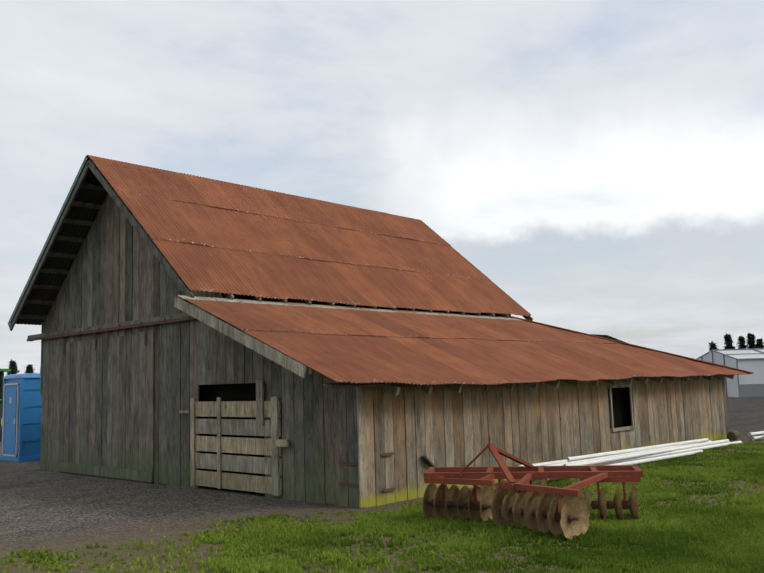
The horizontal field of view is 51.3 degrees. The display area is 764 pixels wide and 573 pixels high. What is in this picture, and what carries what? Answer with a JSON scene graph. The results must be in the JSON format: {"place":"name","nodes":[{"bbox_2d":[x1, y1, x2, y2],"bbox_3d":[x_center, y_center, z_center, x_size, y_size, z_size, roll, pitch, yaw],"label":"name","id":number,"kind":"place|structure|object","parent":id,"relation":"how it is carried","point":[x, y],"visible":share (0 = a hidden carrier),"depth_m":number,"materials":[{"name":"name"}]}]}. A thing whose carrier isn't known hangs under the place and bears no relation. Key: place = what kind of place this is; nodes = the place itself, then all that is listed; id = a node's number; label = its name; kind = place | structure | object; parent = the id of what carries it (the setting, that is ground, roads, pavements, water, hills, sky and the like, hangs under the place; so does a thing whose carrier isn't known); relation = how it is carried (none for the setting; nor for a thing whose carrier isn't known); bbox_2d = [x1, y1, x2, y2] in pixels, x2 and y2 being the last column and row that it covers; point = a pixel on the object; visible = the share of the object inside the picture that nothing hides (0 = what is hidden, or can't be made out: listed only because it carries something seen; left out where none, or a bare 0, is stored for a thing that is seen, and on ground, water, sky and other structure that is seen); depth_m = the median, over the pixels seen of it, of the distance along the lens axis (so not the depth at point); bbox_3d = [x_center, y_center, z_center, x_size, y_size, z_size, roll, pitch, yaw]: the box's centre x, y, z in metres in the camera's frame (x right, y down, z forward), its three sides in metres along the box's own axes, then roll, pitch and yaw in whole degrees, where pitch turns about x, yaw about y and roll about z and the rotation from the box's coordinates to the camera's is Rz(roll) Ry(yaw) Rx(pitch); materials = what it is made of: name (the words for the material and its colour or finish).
{"place":"outdoors","nodes":[
{"label":"outdoors","id":0,"kind":"place"},
{"bbox_2d":[8,155,87,393],"bbox_3d":[-7.133,-0.074,17.710,3.838,4.879,0.786,-8,-9,43],"label":"barge board","id":1,"kind":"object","parent":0,"point":[50,234],"depth_m":17.67,"materials":[{"name":"grey wood"}]},
{"bbox_2d":[18,161,187,319],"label":"barn purlins","id":2,"kind":"object","parent":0,"point":[69,238],"visible":0.1,"depth_m":17.79,"materials":[{"name":"wood"}]},
{"bbox_2d":[40,190,358,507],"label":"barn wall","id":3,"kind":"structure","parent":0,"point":[118,272],"depth_m":14.91,"materials":[{"name":"grey wood"}]},
{"bbox_2d":[27,315,394,491],"bbox_3d":[-4.233,2.154,15.654,11.344,2.935,0.790,-8,-9,43],"label":"barn ironwork","id":4,"kind":"object","parent":3,"relation":"attached to","point":[119,327],"visible":0.9,"depth_m":15.84,"materials":[{"name":"metal"}]},
{"bbox_2d":[28,313,188,481],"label":"barn sliding doors","id":5,"kind":"structure","parent":4,"relation":"hanging from","point":[106,413],"depth_m":16.57,"materials":[{"name":"grey wood"}]},
{"bbox_2d":[179,368,312,495],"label":"wooden gate","id":6,"kind":"structure","parent":3,"relation":"attached to","point":[259,408],"depth_m":13.45,"materials":[{"name":"grey wood"}]},
{"bbox_2d":[174,295,523,377],"bbox_3d":[1.204,1.050,15.899,3.357,1.466,10.150,-8,-9,43],"label":"trim board","id":7,"kind":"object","parent":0,"point":[269,352],"depth_m":12.68,"materials":[{"name":"grey wood"}]},
{"bbox_2d":[9,160,733,395],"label":"barn roof timbers","id":8,"kind":"object","parent":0,"point":[391,387],"visible":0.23,"depth_m":15.49,"materials":[{"name":"wood"}]},
{"bbox_2d":[15,155,749,384],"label":"barn roof sheets","id":9,"kind":"object","parent":8,"relation":"on","point":[207,234],"visible":0.94,"depth_m":16.82,"materials":[{"name":"brown metal"}]},
{"bbox_2d":[87,155,753,374],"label":"barn roof caps","id":10,"kind":"object","parent":9,"relation":"on","point":[91,158],"visible":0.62,"depth_m":20.84,"materials":[{"name":"brown metal"}]},
{"bbox_2d":[0,441,763,572],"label":"grass","id":11,"kind":"structure","parent":0,"point":[680,535],"depth_m":8.82,"materials":[{"name":"green plant"}]},
{"bbox_2d":[0,397,763,572],"bbox_3d":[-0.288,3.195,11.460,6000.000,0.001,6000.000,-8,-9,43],"label":"ground","id":12,"kind":"structure","parent":0,"point":[61,512],"depth_m":11.50,"materials":[{"name":"grey gravel"}]},
{"bbox_2d":[0,369,10,441],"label":"tractor body","id":13,"kind":"object","parent":12,"relation":"on","point":[2,371],"visible":0.29,"depth_m":30.65,"materials":[{"name":"green"}]},
{"bbox_2d":[6,359,19,374],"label":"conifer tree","id":14,"kind":"object","parent":12,"relation":"on","point":[13,367],"visible":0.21,"depth_m":135.38,"materials":[{"name":"green plant"}]},
{"bbox_2d":[0,367,41,461],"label":"portable toilet","id":15,"kind":"object","parent":12,"relation":"on","point":[21,418],"visible":0.69,"depth_m":21.21,"materials":[{"name":"blue plastic"}]},
{"bbox_2d":[24,364,34,372],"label":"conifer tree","id":16,"kind":"object","parent":12,"relation":"on","point":[29,369],"visible":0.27,"depth_m":136.57,"materials":[{"name":"green plant"}]},
{"bbox_2d":[423,435,642,540],"bbox_3d":[1.879,2.464,10.328,2.696,1.116,2.325,-8,-9,43],"label":"disc harrow","id":17,"kind":"object","parent":12,"relation":"on","point":[523,501],"visible":1,"depth_m":9.87,"materials":[{"name":"metal"}]},
{"bbox_2d":[518,431,763,479],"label":"white pipes","id":18,"kind":"object","parent":12,"relation":"on","point":[638,455],"visible":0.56,"depth_m":16.28,"materials":[{"name":"white plastic"}]},
{"bbox_2d":[708,341,716,350],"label":"conifer tree","id":19,"kind":"object","parent":12,"relation":"on","point":[712,346],"visible":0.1,"depth_m":137.54,"materials":[{"name":"green plant"}]},
{"bbox_2d":[724,333,734,348],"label":"conifer tree","id":20,"kind":"object","parent":12,"relation":"on","point":[728,341],"visible":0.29,"depth_m":137.02,"materials":[{"name":"green plant"}]},
{"bbox_2d":[697,348,763,397],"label":"greenhouse","id":21,"kind":"object","parent":12,"relation":"on","point":[749,385],"visible":0.56,"depth_m":55.98,"materials":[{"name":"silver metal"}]},
{"bbox_2d":[736,336,746,348],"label":"conifer tree","id":22,"kind":"object","parent":12,"relation":"on","point":[741,341],"visible":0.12,"depth_m":136.06,"materials":[{"name":"green plant"}]},
{"bbox_2d":[746,333,756,348],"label":"conifer tree","id":23,"kind":"object","parent":12,"relation":"on","point":[750,340],"visible":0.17,"depth_m":135.58,"materials":[{"name":"green plant"}]},
{"bbox_2d":[755,338,763,347],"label":"conifer tree","id":24,"kind":"object","parent":12,"relation":"on","point":[759,343],"visible":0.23,"depth_m":134.95,"materials":[{"name":"green plant"}]},
{"bbox_2d":[0,0,763,376],"label":"sky","id":25,"kind":"structure","parent":0,"point":[600,163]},
{"bbox_2d":[199,293,631,475],"bbox_3d":[0.635,1.087,20.677,10.455,6.325,14.025,-8,-9,43],"label":"barn interior","id":26,"kind":"object","parent":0,"point":[620,400],"visible":0.04,"depth_m":14.68,"materials":[{"name":"black"}]},
{"bbox_2d":[356,377,728,507],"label":"barn side wall","id":27,"kind":"structure","parent":0,"point":[440,425],"depth_m":14.29,"materials":[{"name":"brown wood"}]},
{"bbox_2d":[727,430,739,439],"bbox_3d":[9.317,3.932,21.069,0.272,0.276,0.716,-6,-8,33],"label":"log","id":28,"kind":"object","parent":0,"point":[733,434],"visible":0.96,"depth_m":20.80,"materials":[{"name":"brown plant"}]},
{"bbox_3d":[0.635,1.033,20.621,10.655,6.419,14.227,-8,-9,43],"label":"barn","id":29,"kind":"object","parent":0,"visible":0},
{"bbox_2d":[421,456,434,466],"bbox_3d":[0.720,2.744,12.479,0.102,0.200,0.263,-7,-8,36],"label":"lever","id":30,"kind":"object","parent":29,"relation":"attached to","point":[426,459],"visible":0.93,"depth_m":12.45,"materials":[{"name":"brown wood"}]}
]}

